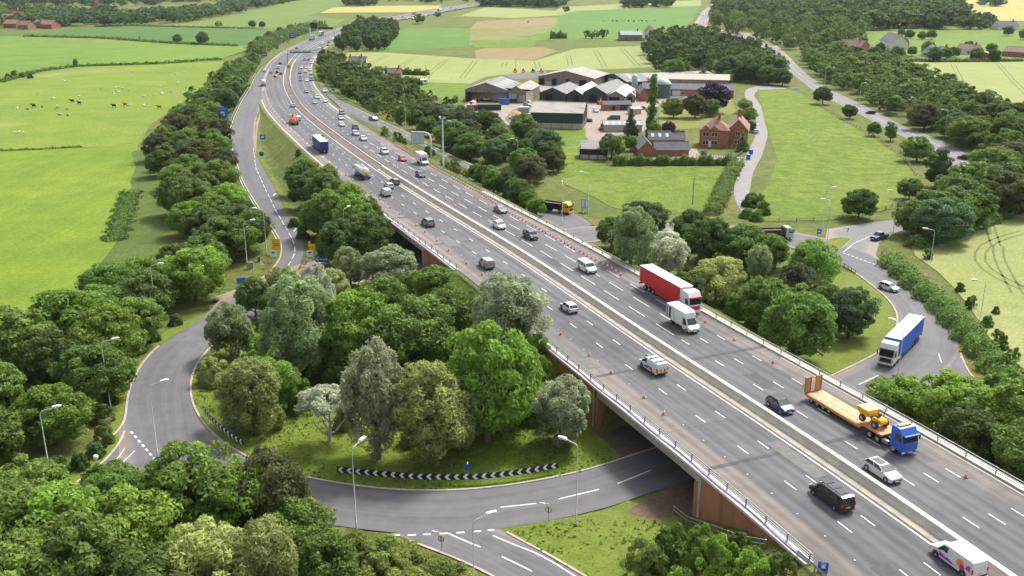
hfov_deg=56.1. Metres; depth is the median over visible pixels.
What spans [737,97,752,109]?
broadleaf tree
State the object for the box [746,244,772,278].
willow tree
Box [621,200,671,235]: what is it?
broadleaf tree
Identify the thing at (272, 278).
willow tree
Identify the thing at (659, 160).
hedge
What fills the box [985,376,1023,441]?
broadleaf tree
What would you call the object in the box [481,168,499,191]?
broadleaf tree
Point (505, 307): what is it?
willow tree
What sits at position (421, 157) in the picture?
box van
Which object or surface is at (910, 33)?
broadleaf tree
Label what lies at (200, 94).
broadleaf tree
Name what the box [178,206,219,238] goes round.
broadleaf tree
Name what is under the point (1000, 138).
broadleaf tree
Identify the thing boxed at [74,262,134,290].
broadleaf tree
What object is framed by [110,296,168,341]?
broadleaf tree
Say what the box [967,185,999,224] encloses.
broadleaf tree
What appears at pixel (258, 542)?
willow tree
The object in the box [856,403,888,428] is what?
site dumper
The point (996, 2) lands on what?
distant wood
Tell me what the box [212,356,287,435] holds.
willow tree
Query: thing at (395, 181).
car
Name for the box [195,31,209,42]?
broadleaf tree
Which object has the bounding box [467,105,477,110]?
container
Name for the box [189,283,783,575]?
long grass
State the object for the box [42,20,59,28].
house
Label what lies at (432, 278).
broadleaf tree
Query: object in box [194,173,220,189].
broadleaf tree
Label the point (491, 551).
approach road
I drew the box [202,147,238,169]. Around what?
broadleaf tree
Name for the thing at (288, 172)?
broadleaf tree
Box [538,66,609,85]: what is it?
barn
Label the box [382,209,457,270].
bridge parapet
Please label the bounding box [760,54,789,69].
broadleaf tree
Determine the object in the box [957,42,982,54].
house
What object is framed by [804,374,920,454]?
loader lorry
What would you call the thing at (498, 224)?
car
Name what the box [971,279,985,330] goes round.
street lamp
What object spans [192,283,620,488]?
island grass
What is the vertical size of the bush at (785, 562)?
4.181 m
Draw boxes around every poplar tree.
[294,383,353,441]
[645,73,658,124]
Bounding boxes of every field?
[0,26,272,45]
[0,36,246,74]
[0,61,223,149]
[0,142,139,310]
[101,149,168,264]
[176,0,359,28]
[321,5,441,12]
[346,46,660,83]
[370,28,469,51]
[417,83,469,104]
[461,7,559,17]
[469,17,557,45]
[471,17,554,28]
[471,39,536,46]
[475,47,556,59]
[517,33,618,40]
[537,128,726,213]
[545,6,700,35]
[556,0,700,14]
[659,102,735,129]
[756,89,918,220]
[866,29,1023,58]
[911,211,1023,367]
[913,61,1023,102]
[965,0,1023,20]
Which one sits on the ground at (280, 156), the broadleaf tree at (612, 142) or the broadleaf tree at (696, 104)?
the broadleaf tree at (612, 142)
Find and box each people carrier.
[576,257,596,273]
[809,478,855,512]
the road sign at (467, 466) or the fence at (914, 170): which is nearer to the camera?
the road sign at (467, 466)
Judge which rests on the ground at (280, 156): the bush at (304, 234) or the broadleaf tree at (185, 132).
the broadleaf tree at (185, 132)
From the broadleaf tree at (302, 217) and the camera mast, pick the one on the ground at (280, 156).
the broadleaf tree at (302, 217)
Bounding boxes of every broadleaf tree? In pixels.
[0,304,59,370]
[0,305,31,335]
[0,360,27,411]
[0,405,24,466]
[0,453,76,493]
[0,470,9,488]
[0,474,66,539]
[0,479,111,552]
[0,515,25,535]
[0,526,68,575]
[7,382,97,445]
[12,328,95,384]
[20,510,139,575]
[27,288,120,340]
[46,342,138,403]
[64,302,148,357]
[64,482,185,571]
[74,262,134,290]
[79,458,133,483]
[81,462,152,511]
[84,284,121,304]
[93,539,195,575]
[110,267,180,309]
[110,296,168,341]
[116,255,162,278]
[140,132,174,155]
[140,439,244,542]
[143,149,174,173]
[152,175,197,211]
[152,243,210,272]
[154,123,176,134]
[155,142,175,167]
[156,125,172,138]
[157,164,190,183]
[158,245,232,300]
[160,112,193,130]
[165,201,207,230]
[167,103,187,117]
[167,178,213,207]
[170,171,196,187]
[171,127,199,142]
[171,154,204,175]
[172,34,181,41]
[173,137,197,155]
[174,139,213,160]
[177,103,210,115]
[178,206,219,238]
[180,233,228,257]
[187,112,205,122]
[189,92,216,103]
[189,116,217,127]
[189,125,198,135]
[190,215,262,259]
[190,463,289,530]
[191,192,229,210]
[192,97,215,105]
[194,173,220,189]
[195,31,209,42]
[196,159,241,186]
[197,117,235,139]
[198,127,222,138]
[199,101,223,111]
[202,133,234,149]
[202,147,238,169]
[205,112,224,118]
[211,203,274,249]
[212,205,230,213]
[213,182,249,201]
[215,87,238,110]
[229,199,258,209]
[231,445,314,525]
[233,276,269,317]
[246,356,301,409]
[248,20,255,26]
[254,495,341,572]
[259,21,265,27]
[282,166,305,183]
[286,529,358,575]
[287,170,313,202]
[291,157,319,174]
[297,197,323,238]
[304,172,343,199]
[305,188,347,230]
[314,163,339,188]
[315,217,359,261]
[317,267,350,294]
[318,286,404,370]
[325,181,368,204]
[332,193,374,228]
[333,34,341,48]
[339,39,345,50]
[339,211,388,255]
[340,25,348,32]
[343,32,349,45]
[348,36,352,47]
[350,36,361,50]
[351,29,361,37]
[351,195,383,215]
[358,275,409,310]
[360,29,367,40]
[360,243,418,283]
[361,34,368,47]
[364,293,457,373]
[365,35,375,49]
[366,214,397,246]
[370,32,378,47]
[374,38,381,50]
[380,33,389,49]
[382,27,391,32]
[382,31,391,47]
[390,24,398,38]
[392,105,408,124]
[405,109,423,129]
[410,102,433,116]
[410,264,457,296]
[412,13,425,21]
[416,116,435,136]
[426,105,451,121]
[428,288,475,359]
[432,119,465,146]
[432,120,446,136]
[441,103,457,115]
[444,125,483,151]
[444,319,538,443]
[446,110,472,120]
[451,105,476,120]
[451,132,485,160]
[455,118,481,135]
[467,163,479,179]
[473,165,486,183]
[476,109,484,124]
[476,110,501,130]
[476,165,497,180]
[478,138,507,163]
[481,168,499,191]
[483,129,511,141]
[486,123,514,134]
[490,172,511,195]
[491,118,504,128]
[493,133,515,158]
[495,170,516,191]
[503,177,517,198]
[505,137,533,160]
[506,147,539,169]
[506,179,535,205]
[508,339,544,396]
[509,112,532,125]
[510,117,538,138]
[513,154,548,181]
[518,188,537,208]
[524,128,565,157]
[526,195,546,215]
[536,140,562,160]
[543,149,567,171]
[595,216,615,248]
[598,133,625,158]
[599,29,608,36]
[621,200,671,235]
[623,135,637,150]
[644,121,661,136]
[647,228,690,272]
[660,59,686,71]
[660,98,684,117]
[661,121,675,131]
[669,208,708,242]
[675,270,705,294]
[681,217,736,257]
[682,93,707,117]
[690,256,747,302]
[697,81,732,112]
[704,98,720,115]
[712,56,741,77]
[720,223,769,259]
[723,70,733,83]
[735,53,753,75]
[736,275,788,324]
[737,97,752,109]
[738,57,766,81]
[742,107,758,121]
[749,122,756,131]
[752,233,789,268]
[753,52,771,61]
[755,65,777,84]
[758,282,837,358]
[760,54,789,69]
[770,68,792,85]
[774,261,821,292]
[788,238,842,284]
[808,279,843,304]
[812,86,832,103]
[830,286,881,337]
[840,188,879,217]
[841,104,858,117]
[865,373,934,422]
[866,122,882,135]
[867,46,881,54]
[875,42,885,50]
[884,121,897,140]
[891,46,906,55]
[891,199,929,235]
[896,178,923,199]
[897,28,905,34]
[899,136,934,160]
[901,369,993,431]
[904,30,915,37]
[905,101,931,118]
[905,102,943,128]
[907,46,917,54]
[909,197,977,242]
[914,185,982,227]
[917,31,926,39]
[921,41,935,50]
[921,148,954,184]
[925,46,944,59]
[926,29,936,39]
[930,172,981,196]
[932,400,1000,465]
[934,115,957,134]
[938,103,961,115]
[940,161,988,190]
[942,48,953,56]
[944,112,965,116]
[944,116,991,146]
[946,114,987,139]
[950,46,960,56]
[956,99,987,112]
[966,108,987,117]
[966,147,1017,166]
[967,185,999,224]
[969,47,984,58]
[976,366,1023,407]
[978,115,994,139]
[978,132,1009,149]
[980,162,1023,192]
[981,100,1022,120]
[983,146,1020,157]
[984,162,1003,167]
[985,43,997,51]
[985,171,1023,213]
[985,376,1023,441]
[988,49,1001,59]
[988,116,1023,137]
[989,416,1023,484]
[990,140,1023,155]
[994,109,1023,119]
[997,113,1023,128]
[999,128,1023,141]
[1003,26,1014,34]
[1007,155,1023,173]
[1012,101,1023,114]
[1018,29,1023,37]
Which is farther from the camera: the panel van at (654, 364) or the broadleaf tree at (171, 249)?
the broadleaf tree at (171, 249)
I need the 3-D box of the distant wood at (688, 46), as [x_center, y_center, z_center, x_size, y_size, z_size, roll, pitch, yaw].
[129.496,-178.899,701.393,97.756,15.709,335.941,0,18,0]
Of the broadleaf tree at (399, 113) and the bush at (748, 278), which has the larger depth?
the broadleaf tree at (399, 113)
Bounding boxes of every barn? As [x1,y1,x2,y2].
[465,76,520,101]
[507,80,539,102]
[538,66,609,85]
[579,140,606,158]
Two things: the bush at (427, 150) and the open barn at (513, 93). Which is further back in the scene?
the open barn at (513, 93)
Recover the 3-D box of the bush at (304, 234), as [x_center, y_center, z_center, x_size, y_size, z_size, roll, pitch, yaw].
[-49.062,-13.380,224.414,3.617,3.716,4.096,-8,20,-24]
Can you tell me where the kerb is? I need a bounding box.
[77,148,974,575]
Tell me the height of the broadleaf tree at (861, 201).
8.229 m
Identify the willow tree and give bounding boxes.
[163,514,257,575]
[202,512,299,575]
[203,300,255,356]
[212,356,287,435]
[256,269,329,379]
[264,265,298,294]
[305,291,347,368]
[308,262,335,302]
[331,246,363,284]
[338,335,409,460]
[389,358,475,467]
[443,370,488,448]
[470,271,552,341]
[530,373,591,447]
[607,205,657,265]
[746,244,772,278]
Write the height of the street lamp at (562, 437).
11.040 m
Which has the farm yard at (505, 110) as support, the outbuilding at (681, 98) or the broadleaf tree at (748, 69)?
the outbuilding at (681, 98)
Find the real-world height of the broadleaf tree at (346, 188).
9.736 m
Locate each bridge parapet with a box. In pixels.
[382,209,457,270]
[481,188,639,275]
[535,330,813,565]
[701,304,1023,492]
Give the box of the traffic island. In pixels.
[826,237,851,248]
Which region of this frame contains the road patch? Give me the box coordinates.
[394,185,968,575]
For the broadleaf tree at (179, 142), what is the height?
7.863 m
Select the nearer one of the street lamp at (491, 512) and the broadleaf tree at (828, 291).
the street lamp at (491, 512)
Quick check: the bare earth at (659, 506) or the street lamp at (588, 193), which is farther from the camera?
the street lamp at (588, 193)
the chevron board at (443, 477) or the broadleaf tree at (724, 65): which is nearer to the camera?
the chevron board at (443, 477)
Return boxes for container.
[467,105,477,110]
[476,104,500,109]
[499,98,509,103]
[518,106,528,112]
[621,104,631,109]
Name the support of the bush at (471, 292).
on the grass verge at (463, 282)
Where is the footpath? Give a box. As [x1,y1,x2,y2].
[99,339,153,440]
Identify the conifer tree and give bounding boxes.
[622,109,638,137]
[735,132,749,151]
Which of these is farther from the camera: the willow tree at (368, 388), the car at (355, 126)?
the car at (355, 126)
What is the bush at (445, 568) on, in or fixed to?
on the ground at (280, 156)
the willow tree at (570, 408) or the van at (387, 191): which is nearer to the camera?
the willow tree at (570, 408)
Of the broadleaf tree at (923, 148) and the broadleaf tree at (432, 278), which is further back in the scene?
the broadleaf tree at (923, 148)
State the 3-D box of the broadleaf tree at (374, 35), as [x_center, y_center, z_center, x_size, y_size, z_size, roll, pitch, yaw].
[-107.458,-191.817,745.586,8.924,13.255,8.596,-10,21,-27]
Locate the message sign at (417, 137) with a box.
[411,131,431,158]
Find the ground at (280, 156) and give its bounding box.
[0,0,1023,575]
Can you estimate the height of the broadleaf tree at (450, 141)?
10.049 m
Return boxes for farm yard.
[464,85,731,124]
[505,70,546,78]
[505,103,532,123]
[584,107,646,139]
[672,149,741,160]
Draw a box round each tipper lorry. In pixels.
[541,199,573,213]
[755,225,794,239]
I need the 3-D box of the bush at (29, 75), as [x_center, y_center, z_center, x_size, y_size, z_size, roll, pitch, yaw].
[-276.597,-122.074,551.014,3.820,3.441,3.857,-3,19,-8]
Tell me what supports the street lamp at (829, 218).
on the traffic island
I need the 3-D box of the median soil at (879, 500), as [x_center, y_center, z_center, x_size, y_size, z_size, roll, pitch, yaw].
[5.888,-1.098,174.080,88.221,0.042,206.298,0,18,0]
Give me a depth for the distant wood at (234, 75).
485.65 m
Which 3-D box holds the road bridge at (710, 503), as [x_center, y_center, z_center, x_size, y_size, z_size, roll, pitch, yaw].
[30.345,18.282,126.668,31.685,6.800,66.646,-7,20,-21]
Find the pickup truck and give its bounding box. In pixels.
[870,231,888,240]
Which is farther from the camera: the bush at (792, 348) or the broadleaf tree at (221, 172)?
the broadleaf tree at (221, 172)
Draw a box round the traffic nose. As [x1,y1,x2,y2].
[253,101,262,151]
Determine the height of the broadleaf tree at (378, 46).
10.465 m
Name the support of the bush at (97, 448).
on the grass verge at (119, 409)
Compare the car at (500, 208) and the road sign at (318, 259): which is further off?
the car at (500, 208)
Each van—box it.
[380,187,391,195]
[415,151,428,164]
[478,257,494,268]
[607,114,620,119]
[639,353,667,374]
[666,301,699,332]
[930,540,988,575]
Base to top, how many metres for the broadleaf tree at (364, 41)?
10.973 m
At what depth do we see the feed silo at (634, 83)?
483.49 m
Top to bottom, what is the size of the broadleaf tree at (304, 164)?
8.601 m
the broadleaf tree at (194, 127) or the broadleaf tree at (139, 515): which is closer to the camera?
the broadleaf tree at (139, 515)
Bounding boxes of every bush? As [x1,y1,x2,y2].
[26,72,33,77]
[50,455,72,474]
[68,452,90,471]
[85,441,106,459]
[87,403,115,426]
[93,419,115,447]
[98,391,119,407]
[147,330,161,342]
[167,313,183,326]
[196,356,227,389]
[241,332,269,356]
[241,349,256,366]
[255,310,261,330]
[285,378,311,416]
[287,217,298,227]
[290,391,302,413]
[295,149,301,155]
[295,225,310,239]
[300,358,325,384]
[321,365,344,386]
[333,405,357,430]
[342,531,381,562]
[355,570,369,575]
[356,534,408,575]
[380,126,389,136]
[385,540,433,570]
[385,565,432,575]
[392,131,402,142]
[395,232,407,245]
[398,428,419,448]
[399,379,414,407]
[402,271,418,295]
[418,557,467,575]
[424,145,432,153]
[444,162,452,169]
[450,158,461,171]
[454,166,461,174]
[460,570,476,575]
[461,170,468,177]
[461,289,474,301]
[482,429,502,440]
[520,406,541,427]
[524,331,550,356]
[539,354,553,381]
[540,410,558,431]
[612,250,619,257]
[619,537,669,575]
[638,255,651,267]
[649,522,687,572]
[667,564,693,575]
[679,262,688,271]
[679,522,713,571]
[687,524,702,547]
[694,249,713,263]
[695,532,740,575]
[699,149,707,156]
[717,296,731,310]
[722,292,745,320]
[724,531,752,549]
[725,548,778,575]
[733,544,763,575]
[734,252,747,266]
[738,208,752,218]
[740,270,750,282]
[741,192,759,207]
[743,319,759,329]
[748,210,763,221]
[751,193,764,206]
[755,201,771,215]
[760,552,797,575]
[788,339,802,354]
[922,248,933,259]
[954,282,965,291]
[965,295,977,308]
[980,315,994,327]
[990,328,1009,350]
[991,306,999,313]
[997,347,1020,368]
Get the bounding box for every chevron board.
[203,406,243,448]
[337,462,557,483]
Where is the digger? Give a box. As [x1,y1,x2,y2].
[478,95,489,100]
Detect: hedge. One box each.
[0,56,221,81]
[0,145,81,150]
[23,34,237,45]
[95,24,256,28]
[99,189,144,241]
[243,18,327,52]
[373,66,429,75]
[376,74,422,84]
[550,30,566,38]
[612,153,736,165]
[702,156,744,213]
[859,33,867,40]
[876,249,1022,387]
[903,201,1023,249]
[908,57,1023,61]
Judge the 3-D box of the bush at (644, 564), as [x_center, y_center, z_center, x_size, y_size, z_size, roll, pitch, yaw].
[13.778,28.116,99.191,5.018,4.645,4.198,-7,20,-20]
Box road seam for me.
[344,161,1022,575]
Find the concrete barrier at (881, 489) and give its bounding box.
[381,165,1015,575]
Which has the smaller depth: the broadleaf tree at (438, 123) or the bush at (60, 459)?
the bush at (60, 459)
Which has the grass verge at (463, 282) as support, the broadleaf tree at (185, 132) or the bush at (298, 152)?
the bush at (298, 152)
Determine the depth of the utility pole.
255.09 m
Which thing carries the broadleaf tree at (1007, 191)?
on the ground at (280, 156)
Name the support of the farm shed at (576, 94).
on the farm yard at (505, 110)
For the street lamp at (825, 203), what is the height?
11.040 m
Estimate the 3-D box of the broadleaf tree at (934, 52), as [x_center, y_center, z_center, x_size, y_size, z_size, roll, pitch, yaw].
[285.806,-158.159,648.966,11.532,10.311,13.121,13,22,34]
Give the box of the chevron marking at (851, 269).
[836,260,855,273]
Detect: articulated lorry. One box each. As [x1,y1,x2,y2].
[310,135,328,152]
[639,264,702,312]
[877,313,924,365]
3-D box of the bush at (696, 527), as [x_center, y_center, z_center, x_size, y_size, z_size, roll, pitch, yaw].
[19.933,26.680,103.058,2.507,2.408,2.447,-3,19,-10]
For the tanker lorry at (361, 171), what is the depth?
257.93 m
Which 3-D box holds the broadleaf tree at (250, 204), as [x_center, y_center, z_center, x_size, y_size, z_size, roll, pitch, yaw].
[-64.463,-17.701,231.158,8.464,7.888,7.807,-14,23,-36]
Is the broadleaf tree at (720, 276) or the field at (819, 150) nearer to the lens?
the broadleaf tree at (720, 276)
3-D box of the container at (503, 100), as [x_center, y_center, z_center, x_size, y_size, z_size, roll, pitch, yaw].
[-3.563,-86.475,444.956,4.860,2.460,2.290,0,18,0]
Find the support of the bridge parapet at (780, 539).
on the road bridge at (710, 503)
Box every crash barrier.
[229,73,255,123]
[285,59,333,136]
[290,59,385,165]
[326,83,427,141]
[351,114,482,188]
[459,271,492,297]
[796,550,826,575]
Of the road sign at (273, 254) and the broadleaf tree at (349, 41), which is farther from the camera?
the broadleaf tree at (349, 41)
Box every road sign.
[217,107,227,120]
[236,277,245,283]
[270,251,276,258]
[272,239,280,252]
[289,33,295,37]
[307,251,312,260]
[308,240,314,255]
[315,255,328,263]
[432,530,443,550]
[464,462,471,473]
[505,166,515,170]
[540,502,551,520]
[581,199,587,211]
[792,87,799,91]
[817,561,828,572]
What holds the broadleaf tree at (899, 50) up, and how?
on the ground at (280, 156)
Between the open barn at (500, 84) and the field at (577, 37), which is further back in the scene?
the field at (577, 37)
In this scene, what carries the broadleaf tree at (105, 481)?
on the ground at (280, 156)
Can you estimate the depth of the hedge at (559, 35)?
858.48 m
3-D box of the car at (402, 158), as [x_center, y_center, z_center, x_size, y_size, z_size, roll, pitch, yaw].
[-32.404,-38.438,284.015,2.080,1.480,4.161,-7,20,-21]
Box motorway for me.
[262,3,1023,575]
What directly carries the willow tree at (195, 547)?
on the ground at (280, 156)
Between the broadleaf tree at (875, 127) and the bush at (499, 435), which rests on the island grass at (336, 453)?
the bush at (499, 435)
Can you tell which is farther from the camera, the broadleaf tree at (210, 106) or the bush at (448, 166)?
the broadleaf tree at (210, 106)
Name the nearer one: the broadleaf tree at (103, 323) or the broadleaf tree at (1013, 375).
the broadleaf tree at (1013, 375)
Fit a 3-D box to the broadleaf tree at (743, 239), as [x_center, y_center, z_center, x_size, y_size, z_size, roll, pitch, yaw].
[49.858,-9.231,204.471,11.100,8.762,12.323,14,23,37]
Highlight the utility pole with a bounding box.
[692,177,696,204]
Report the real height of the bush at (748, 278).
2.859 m
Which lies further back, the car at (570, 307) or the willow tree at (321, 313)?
the car at (570, 307)
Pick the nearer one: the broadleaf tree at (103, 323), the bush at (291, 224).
the broadleaf tree at (103, 323)
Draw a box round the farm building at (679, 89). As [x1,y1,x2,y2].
[642,82,734,97]
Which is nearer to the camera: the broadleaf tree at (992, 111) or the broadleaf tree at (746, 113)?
the broadleaf tree at (992, 111)
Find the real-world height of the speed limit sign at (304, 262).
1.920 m
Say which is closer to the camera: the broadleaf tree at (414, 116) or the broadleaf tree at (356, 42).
the broadleaf tree at (414, 116)
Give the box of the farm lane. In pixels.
[734,86,785,210]
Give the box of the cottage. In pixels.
[387,65,402,77]
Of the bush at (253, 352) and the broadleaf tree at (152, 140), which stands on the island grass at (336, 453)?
the bush at (253, 352)
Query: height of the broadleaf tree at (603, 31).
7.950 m
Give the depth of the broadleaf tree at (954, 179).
239.68 m
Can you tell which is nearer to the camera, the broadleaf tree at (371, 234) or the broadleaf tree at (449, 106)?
the broadleaf tree at (371, 234)
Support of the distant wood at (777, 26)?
on the ground at (280, 156)
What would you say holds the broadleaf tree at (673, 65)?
on the ground at (280, 156)
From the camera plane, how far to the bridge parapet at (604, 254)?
203.67 m
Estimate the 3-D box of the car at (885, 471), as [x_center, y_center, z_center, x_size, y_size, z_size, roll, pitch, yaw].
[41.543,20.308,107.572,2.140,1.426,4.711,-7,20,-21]
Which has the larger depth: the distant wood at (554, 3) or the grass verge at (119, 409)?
the distant wood at (554, 3)
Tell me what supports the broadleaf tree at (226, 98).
on the ground at (280, 156)
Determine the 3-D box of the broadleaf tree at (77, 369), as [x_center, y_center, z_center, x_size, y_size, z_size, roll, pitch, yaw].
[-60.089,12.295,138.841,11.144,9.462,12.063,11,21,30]
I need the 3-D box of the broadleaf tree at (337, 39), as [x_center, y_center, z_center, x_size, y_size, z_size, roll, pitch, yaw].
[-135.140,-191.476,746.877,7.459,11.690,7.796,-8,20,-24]
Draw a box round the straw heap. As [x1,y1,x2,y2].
[508,110,520,114]
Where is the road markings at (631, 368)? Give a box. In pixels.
[117,4,1023,575]
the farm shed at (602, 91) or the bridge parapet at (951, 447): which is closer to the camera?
the bridge parapet at (951, 447)
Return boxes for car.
[338,121,344,126]
[352,124,358,129]
[352,130,359,135]
[360,135,366,140]
[369,116,378,120]
[380,147,388,153]
[384,182,393,188]
[389,178,399,184]
[398,155,406,160]
[415,170,425,177]
[421,217,434,226]
[492,220,505,229]
[493,205,507,213]
[522,228,538,239]
[560,301,578,312]
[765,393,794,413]
[863,456,902,482]
[865,110,875,113]
[877,280,899,291]
[957,154,971,159]
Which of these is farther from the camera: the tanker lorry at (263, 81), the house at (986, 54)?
the house at (986, 54)
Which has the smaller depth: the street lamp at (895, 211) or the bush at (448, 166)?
the street lamp at (895, 211)
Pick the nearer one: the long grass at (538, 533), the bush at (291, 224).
the long grass at (538, 533)
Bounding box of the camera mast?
[439,116,445,166]
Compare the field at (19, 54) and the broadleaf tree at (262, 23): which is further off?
the broadleaf tree at (262, 23)
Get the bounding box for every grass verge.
[69,311,208,481]
[229,38,823,575]
[500,500,684,575]
[798,272,896,372]
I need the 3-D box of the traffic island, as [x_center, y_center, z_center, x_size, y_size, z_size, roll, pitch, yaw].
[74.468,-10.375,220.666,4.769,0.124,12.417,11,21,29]
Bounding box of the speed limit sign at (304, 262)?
[301,259,306,266]
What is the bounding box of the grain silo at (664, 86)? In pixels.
[656,78,670,97]
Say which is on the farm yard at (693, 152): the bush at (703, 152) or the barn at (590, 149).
the bush at (703, 152)
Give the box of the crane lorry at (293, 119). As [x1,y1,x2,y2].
[288,114,298,124]
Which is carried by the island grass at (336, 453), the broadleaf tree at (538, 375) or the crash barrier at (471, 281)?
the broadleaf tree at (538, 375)
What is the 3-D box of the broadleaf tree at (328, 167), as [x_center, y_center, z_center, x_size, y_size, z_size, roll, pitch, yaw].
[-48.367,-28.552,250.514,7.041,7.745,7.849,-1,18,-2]
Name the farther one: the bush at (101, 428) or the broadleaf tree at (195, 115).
the broadleaf tree at (195, 115)
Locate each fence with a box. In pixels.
[673,505,765,548]
[696,150,742,157]
[762,197,904,221]
[817,102,916,175]
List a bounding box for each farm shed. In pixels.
[471,88,532,102]
[530,101,587,128]
[539,81,579,100]
[567,81,596,101]
[582,79,624,102]
[601,120,642,131]
[606,71,712,88]
[607,84,634,99]
[618,28,642,40]
[626,89,634,101]
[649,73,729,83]
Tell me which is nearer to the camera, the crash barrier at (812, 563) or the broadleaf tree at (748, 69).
the crash barrier at (812, 563)
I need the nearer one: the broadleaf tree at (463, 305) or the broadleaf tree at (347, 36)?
the broadleaf tree at (463, 305)
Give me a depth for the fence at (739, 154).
320.45 m
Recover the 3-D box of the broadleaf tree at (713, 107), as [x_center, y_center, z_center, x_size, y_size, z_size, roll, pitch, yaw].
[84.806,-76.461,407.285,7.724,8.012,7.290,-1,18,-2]
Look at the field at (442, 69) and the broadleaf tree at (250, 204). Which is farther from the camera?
the field at (442, 69)
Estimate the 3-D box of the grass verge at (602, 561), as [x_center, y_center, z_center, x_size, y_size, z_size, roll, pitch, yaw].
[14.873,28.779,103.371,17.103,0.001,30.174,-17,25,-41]
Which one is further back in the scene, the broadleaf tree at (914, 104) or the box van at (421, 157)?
the broadleaf tree at (914, 104)
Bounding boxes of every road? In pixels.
[78,446,118,482]
[119,223,957,533]
[208,59,303,300]
[318,82,590,228]
[393,529,581,575]
[695,4,975,259]
[948,350,979,405]
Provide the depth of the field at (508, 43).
803.33 m
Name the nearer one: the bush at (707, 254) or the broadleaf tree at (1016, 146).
the bush at (707, 254)
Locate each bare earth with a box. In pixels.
[594,427,694,515]
[625,494,683,519]
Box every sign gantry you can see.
[287,50,317,62]
[309,23,334,36]
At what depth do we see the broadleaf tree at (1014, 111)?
359.64 m
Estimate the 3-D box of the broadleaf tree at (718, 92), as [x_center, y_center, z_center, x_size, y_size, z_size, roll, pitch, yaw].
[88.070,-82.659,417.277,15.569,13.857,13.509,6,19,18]
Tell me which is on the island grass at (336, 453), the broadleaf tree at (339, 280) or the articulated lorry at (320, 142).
the broadleaf tree at (339, 280)
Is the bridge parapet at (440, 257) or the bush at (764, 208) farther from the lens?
the bush at (764, 208)
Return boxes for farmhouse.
[699,108,749,147]
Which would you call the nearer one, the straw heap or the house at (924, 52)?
the straw heap
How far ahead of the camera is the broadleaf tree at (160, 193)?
240.09 m
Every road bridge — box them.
[390,224,444,266]
[544,348,802,566]
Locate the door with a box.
[672,90,679,95]
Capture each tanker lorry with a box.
[260,79,265,85]
[354,164,370,179]
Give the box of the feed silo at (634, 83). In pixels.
[631,74,637,88]
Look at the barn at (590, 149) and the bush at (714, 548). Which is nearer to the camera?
the bush at (714, 548)
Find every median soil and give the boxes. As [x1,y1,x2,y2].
[285,59,381,168]
[377,169,990,575]
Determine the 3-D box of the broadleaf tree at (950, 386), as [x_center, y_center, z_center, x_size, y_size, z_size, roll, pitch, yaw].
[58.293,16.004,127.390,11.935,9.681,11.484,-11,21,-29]
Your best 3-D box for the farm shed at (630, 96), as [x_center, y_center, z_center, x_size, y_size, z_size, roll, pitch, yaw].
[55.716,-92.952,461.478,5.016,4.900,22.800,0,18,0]
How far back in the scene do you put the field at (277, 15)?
1251.55 m
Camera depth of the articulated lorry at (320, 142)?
296.71 m
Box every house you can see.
[2,13,16,16]
[3,19,19,27]
[17,20,35,29]
[34,19,45,27]
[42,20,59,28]
[348,54,367,69]
[643,25,652,38]
[827,37,869,49]
[879,32,907,48]
[921,44,934,55]
[939,44,948,48]
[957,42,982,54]
[981,51,990,58]
[991,19,1018,29]
[1002,46,1023,57]
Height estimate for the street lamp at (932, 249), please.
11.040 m
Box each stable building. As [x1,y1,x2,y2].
[634,133,654,155]
[646,130,671,143]
[652,141,689,155]
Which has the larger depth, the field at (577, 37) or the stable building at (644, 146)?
the field at (577, 37)
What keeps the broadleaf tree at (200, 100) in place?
on the ground at (280, 156)
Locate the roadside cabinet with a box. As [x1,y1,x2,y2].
[247,262,253,268]
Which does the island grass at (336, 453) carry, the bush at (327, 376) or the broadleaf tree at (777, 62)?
the bush at (327, 376)
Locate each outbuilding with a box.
[600,100,631,110]
[627,106,642,113]
[636,84,647,100]
[667,95,687,103]
[671,132,685,140]
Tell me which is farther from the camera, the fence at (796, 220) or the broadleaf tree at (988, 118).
the broadleaf tree at (988, 118)
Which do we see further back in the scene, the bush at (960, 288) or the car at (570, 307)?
the bush at (960, 288)
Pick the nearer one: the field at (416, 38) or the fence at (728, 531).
the fence at (728, 531)
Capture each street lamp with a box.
[40,404,61,457]
[101,337,118,405]
[149,379,168,456]
[243,219,254,268]
[252,207,266,254]
[352,436,366,530]
[472,510,496,575]
[558,435,577,524]
[580,171,588,212]
[821,198,831,243]
[822,186,835,230]
[888,189,897,233]
[888,318,904,372]
[923,227,934,277]
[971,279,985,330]
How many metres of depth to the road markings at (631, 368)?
128.07 m
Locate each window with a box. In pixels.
[711,132,717,136]
[823,488,829,495]
[830,493,837,501]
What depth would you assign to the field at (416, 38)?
848.67 m
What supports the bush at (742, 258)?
on the ground at (280, 156)
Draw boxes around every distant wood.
[0,0,217,5]
[0,3,72,24]
[31,0,295,25]
[183,47,264,103]
[315,49,459,118]
[341,0,377,5]
[388,0,468,2]
[475,0,570,6]
[619,0,675,7]
[640,23,783,73]
[707,4,872,50]
[709,0,976,28]
[800,41,1012,111]
[952,12,998,28]
[976,0,1008,5]
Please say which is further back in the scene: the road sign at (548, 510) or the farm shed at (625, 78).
the farm shed at (625, 78)

